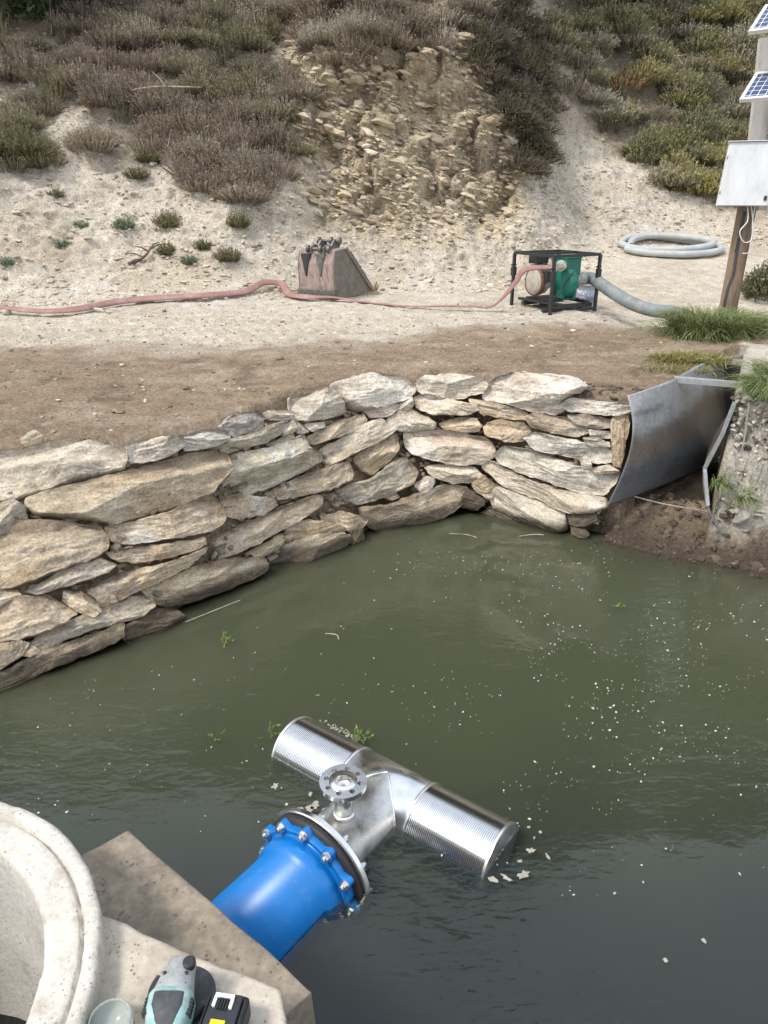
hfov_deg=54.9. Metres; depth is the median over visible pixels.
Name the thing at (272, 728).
floating weed
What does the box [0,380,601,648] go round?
wall rubble
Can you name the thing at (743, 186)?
solar post
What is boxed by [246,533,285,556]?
wall stone
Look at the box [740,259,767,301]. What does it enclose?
dark bush
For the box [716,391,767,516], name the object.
bank rubble
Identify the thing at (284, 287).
layflat hose
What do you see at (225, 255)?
slope shrub
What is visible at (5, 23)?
dry grass
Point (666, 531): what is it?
mud clods
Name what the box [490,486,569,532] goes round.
wall stone
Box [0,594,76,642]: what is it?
wall stone
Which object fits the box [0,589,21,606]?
wall stone
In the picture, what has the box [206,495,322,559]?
wall stone
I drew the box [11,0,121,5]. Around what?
pine tree
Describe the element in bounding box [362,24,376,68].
bare sapling
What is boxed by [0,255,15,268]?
slope plant
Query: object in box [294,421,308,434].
wall stone
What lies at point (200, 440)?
wall stone
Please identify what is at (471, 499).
wall stone
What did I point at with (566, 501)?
wall stone
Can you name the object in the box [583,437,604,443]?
wall stone
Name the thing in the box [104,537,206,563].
wall stone
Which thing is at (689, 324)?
grass tuft
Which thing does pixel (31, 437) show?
wall stone
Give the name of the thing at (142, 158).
slope shrub
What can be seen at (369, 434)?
wall stone
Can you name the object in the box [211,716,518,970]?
water intake
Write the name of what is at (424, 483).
wall stone
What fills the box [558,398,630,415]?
wall stone
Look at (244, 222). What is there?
slope shrub
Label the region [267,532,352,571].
wall stone
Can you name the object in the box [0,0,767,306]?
slope scree
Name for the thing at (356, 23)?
brow heather
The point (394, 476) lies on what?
wall stone
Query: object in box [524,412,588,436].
wall stone
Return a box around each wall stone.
[0,437,128,501]
[0,499,27,534]
[0,517,108,589]
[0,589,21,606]
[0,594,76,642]
[0,622,124,690]
[0,640,29,670]
[19,430,43,446]
[23,644,40,657]
[24,450,233,525]
[25,558,116,594]
[29,595,155,650]
[62,590,101,617]
[86,547,207,606]
[104,494,226,544]
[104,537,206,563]
[121,608,185,644]
[126,435,184,464]
[141,556,268,606]
[178,429,229,451]
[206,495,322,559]
[217,493,277,519]
[218,411,263,436]
[218,421,284,453]
[222,435,322,494]
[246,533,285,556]
[262,409,294,420]
[262,461,353,500]
[264,434,294,445]
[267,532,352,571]
[278,419,297,436]
[283,519,345,542]
[287,387,345,422]
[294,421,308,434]
[303,421,325,431]
[306,413,367,444]
[318,418,397,464]
[318,511,368,532]
[328,457,418,504]
[329,372,415,411]
[346,528,364,550]
[351,433,399,475]
[356,484,467,532]
[363,404,398,418]
[384,493,399,500]
[386,408,436,432]
[399,397,414,411]
[403,429,495,465]
[413,394,478,415]
[413,476,434,491]
[414,373,488,399]
[424,463,482,483]
[439,417,482,432]
[459,487,484,510]
[469,399,528,419]
[471,474,499,499]
[480,506,518,525]
[481,461,608,513]
[482,372,588,414]
[483,419,532,442]
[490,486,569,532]
[494,446,620,495]
[522,432,611,463]
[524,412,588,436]
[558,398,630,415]
[566,512,597,526]
[567,413,610,428]
[569,524,589,538]
[580,460,591,468]
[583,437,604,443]
[585,441,610,446]
[588,429,610,438]
[591,464,619,473]
[610,413,629,468]
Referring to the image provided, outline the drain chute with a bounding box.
[607,354,743,534]
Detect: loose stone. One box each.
[2,309,12,314]
[93,308,104,311]
[111,408,123,413]
[730,560,738,568]
[732,509,750,523]
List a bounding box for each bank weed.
[707,470,750,499]
[726,483,763,514]
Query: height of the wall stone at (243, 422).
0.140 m
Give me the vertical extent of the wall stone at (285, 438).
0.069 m
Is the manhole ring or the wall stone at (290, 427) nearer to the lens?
the manhole ring
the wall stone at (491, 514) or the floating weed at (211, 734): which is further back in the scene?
the wall stone at (491, 514)
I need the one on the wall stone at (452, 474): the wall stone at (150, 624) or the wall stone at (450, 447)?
the wall stone at (450, 447)
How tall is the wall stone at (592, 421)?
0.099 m
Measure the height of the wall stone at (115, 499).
0.344 m
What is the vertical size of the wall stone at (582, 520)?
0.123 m
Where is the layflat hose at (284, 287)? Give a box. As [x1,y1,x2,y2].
[0,265,551,313]
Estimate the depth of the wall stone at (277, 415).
4.69 m
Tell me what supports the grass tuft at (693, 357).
on the ground at (420, 638)
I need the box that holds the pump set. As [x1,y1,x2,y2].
[510,249,601,315]
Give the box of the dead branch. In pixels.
[132,72,211,91]
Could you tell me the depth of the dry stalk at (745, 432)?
4.36 m
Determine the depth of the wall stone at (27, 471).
3.85 m
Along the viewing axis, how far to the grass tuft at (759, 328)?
6.63 m
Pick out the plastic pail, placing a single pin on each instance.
(586, 291)
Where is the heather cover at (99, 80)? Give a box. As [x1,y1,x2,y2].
[0,0,329,203]
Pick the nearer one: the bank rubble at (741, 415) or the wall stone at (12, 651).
the wall stone at (12, 651)
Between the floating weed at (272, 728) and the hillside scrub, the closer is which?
the floating weed at (272, 728)
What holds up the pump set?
on the ground at (420, 638)
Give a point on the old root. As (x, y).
(134, 261)
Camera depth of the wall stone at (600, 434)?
4.79 m
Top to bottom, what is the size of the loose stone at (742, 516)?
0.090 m
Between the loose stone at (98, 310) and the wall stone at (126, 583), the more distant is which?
the loose stone at (98, 310)
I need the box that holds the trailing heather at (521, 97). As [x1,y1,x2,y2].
[453,0,572,178]
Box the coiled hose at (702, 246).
[618,232,724,257]
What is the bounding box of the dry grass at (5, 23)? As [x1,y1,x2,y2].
[0,0,26,36]
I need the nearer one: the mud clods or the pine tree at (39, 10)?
the mud clods
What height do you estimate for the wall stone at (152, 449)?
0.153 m
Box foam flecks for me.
[1,542,767,895]
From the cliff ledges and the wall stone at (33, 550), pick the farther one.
the cliff ledges
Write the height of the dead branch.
0.261 m
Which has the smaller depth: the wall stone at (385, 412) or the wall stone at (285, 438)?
the wall stone at (285, 438)
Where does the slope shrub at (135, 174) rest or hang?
on the ground at (420, 638)
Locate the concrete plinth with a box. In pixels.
[98,916,286,1023]
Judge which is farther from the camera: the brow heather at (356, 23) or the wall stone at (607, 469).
the brow heather at (356, 23)
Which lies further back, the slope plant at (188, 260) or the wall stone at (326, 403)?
the slope plant at (188, 260)
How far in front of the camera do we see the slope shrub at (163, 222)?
9.11 m
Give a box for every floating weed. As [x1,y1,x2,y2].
[206,728,223,740]
[219,631,234,646]
[258,722,280,738]
[345,724,375,743]
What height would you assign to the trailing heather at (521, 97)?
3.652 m
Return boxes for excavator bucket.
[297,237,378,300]
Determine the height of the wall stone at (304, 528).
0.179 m
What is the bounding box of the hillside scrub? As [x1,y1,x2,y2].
[531,0,767,200]
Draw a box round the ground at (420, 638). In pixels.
[0,0,767,1023]
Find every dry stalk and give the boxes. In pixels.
[635,496,706,511]
[739,404,748,458]
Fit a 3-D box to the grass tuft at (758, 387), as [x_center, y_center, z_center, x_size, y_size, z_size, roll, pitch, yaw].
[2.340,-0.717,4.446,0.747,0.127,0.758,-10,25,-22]
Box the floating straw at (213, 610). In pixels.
[186,600,239,621]
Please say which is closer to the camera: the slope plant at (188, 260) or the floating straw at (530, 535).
the floating straw at (530, 535)
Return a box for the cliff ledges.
[261,2,534,247]
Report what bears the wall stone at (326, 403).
on the wall stone at (338, 428)
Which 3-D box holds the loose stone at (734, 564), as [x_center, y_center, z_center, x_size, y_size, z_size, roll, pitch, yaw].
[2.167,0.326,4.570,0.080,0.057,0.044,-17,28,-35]
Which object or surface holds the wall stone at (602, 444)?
on the wall stone at (577, 449)
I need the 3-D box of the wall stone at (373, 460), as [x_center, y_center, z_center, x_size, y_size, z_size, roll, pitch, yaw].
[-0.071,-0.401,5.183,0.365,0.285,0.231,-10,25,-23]
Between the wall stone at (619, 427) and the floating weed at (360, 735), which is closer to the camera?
the floating weed at (360, 735)
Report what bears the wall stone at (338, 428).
on the wall stone at (369, 434)
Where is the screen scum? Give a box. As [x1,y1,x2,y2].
[278,720,503,865]
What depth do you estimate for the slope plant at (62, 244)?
8.82 m
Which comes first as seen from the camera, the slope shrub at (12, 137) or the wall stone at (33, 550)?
the wall stone at (33, 550)
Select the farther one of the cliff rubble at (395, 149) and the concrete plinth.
the cliff rubble at (395, 149)
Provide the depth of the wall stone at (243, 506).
4.41 m
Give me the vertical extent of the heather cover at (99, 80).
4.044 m
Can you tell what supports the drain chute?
on the ground at (420, 638)
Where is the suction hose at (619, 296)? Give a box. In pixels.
[584,272,685,318]
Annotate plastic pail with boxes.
[576,284,598,306]
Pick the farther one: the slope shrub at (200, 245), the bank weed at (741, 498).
the slope shrub at (200, 245)
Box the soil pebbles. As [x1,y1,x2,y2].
[0,301,767,433]
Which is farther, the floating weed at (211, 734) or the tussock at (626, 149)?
the tussock at (626, 149)
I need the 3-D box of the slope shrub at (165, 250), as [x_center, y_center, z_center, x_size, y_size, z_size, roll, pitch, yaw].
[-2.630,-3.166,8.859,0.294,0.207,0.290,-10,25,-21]
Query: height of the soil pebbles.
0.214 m
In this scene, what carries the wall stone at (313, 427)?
on the wall stone at (338, 428)
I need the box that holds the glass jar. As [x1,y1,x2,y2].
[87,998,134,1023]
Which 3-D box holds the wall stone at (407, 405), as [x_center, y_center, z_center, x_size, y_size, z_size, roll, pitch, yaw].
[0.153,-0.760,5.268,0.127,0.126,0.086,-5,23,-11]
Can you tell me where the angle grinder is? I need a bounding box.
[141,955,215,1023]
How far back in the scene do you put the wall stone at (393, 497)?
5.12 m
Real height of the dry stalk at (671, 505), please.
0.057 m
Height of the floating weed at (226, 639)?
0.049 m
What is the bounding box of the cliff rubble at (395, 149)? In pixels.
[254,0,534,248]
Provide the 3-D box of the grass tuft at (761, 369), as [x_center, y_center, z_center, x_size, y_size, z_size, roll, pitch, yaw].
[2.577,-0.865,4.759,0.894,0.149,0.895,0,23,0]
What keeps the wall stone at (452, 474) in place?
on the wall stone at (429, 506)
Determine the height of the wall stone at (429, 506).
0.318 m
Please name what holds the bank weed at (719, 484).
on the ground at (420, 638)
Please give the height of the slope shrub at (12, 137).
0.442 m
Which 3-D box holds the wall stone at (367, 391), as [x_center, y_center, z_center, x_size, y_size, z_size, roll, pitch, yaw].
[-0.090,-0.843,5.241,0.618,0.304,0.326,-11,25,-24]
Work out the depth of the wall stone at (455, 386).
5.22 m
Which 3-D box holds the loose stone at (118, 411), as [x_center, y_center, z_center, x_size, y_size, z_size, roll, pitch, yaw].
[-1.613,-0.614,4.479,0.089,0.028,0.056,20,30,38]
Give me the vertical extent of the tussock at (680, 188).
0.240 m
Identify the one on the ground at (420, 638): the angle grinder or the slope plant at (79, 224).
the slope plant at (79, 224)
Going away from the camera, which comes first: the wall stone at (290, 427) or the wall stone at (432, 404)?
the wall stone at (290, 427)
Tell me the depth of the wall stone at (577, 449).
4.91 m
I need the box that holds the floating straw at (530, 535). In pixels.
[519,534,543,536]
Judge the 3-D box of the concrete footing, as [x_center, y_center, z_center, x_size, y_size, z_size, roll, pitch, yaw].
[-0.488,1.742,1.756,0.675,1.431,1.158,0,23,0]
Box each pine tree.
[0,0,90,26]
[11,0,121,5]
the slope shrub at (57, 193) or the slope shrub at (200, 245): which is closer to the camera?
the slope shrub at (200, 245)
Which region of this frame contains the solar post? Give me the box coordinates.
[715,4,767,312]
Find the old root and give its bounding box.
[125,242,162,264]
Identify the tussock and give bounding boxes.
[615,145,653,159]
[654,177,699,190]
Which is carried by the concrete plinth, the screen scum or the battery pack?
the battery pack
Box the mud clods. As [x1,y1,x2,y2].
[565,383,767,578]
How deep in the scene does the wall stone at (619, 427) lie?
4.76 m
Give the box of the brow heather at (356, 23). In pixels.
[264,0,499,67]
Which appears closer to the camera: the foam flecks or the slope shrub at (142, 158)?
the foam flecks
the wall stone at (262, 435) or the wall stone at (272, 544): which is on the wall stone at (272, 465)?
the wall stone at (262, 435)
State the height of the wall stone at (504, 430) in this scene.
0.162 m
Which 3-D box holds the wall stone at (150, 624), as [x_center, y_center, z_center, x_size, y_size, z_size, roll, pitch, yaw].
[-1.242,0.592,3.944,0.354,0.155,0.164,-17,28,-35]
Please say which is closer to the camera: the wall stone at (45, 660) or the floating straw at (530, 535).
the wall stone at (45, 660)
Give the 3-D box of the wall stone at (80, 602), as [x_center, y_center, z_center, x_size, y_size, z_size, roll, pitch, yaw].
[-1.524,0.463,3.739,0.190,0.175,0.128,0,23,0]
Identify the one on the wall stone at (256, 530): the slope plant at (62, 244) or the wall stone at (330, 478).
the wall stone at (330, 478)
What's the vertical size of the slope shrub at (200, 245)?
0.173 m
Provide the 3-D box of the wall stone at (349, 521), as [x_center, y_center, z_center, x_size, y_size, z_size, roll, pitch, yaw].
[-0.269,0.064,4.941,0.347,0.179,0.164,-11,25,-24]
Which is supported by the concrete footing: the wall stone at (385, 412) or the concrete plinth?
the concrete plinth
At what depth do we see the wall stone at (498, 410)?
5.13 m
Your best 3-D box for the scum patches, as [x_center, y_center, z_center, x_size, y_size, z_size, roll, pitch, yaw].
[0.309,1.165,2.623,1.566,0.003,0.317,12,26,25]
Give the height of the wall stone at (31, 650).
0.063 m
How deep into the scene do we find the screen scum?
3.16 m
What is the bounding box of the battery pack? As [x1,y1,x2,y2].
[199,992,250,1023]
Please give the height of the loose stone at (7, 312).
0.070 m
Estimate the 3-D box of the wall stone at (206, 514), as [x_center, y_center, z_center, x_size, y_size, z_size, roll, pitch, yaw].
[-1.208,0.068,4.099,0.662,0.240,0.275,-18,29,-36]
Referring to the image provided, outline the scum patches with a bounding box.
[271,783,706,962]
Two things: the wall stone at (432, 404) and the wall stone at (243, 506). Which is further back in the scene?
the wall stone at (432, 404)
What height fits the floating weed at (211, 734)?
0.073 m
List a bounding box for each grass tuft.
[616,303,767,347]
[629,360,723,377]
[639,347,742,369]
[716,371,767,403]
[717,358,767,382]
[724,310,767,336]
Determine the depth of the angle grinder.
1.33 m
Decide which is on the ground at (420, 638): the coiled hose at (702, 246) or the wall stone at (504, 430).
the coiled hose at (702, 246)
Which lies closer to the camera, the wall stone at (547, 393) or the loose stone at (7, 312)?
the wall stone at (547, 393)
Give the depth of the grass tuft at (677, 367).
5.44 m
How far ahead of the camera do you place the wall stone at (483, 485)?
5.28 m
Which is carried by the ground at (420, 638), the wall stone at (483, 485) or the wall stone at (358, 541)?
the wall stone at (358, 541)
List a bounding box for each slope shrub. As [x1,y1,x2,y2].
[0,120,62,156]
[46,185,65,199]
[121,163,151,178]
[130,148,163,162]
[151,210,184,228]
[153,240,175,255]
[192,237,212,250]
[212,243,242,261]
[225,210,253,227]
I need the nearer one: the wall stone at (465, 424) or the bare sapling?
the wall stone at (465, 424)
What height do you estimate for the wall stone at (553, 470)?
0.262 m
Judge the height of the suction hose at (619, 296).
0.366 m
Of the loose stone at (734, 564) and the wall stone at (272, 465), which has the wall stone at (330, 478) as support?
the wall stone at (272, 465)
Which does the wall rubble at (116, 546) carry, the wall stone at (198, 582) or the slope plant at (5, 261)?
the wall stone at (198, 582)
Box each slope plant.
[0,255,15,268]
[49,238,73,246]
[71,219,88,228]
[111,214,136,229]
[178,252,198,265]
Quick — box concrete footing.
[81,831,314,1023]
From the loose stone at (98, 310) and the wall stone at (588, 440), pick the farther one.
the loose stone at (98, 310)
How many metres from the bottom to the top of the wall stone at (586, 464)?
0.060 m
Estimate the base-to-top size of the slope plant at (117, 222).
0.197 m
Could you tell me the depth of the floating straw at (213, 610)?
4.08 m
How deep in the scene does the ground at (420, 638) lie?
4.47 m
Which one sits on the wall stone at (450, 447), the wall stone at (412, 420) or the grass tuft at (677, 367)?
the wall stone at (412, 420)
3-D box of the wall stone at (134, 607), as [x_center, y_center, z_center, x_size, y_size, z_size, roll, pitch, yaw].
[-1.478,0.556,3.757,0.631,0.147,0.133,-17,28,-34]
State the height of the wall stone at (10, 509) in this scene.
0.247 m
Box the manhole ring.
[0,802,105,1023]

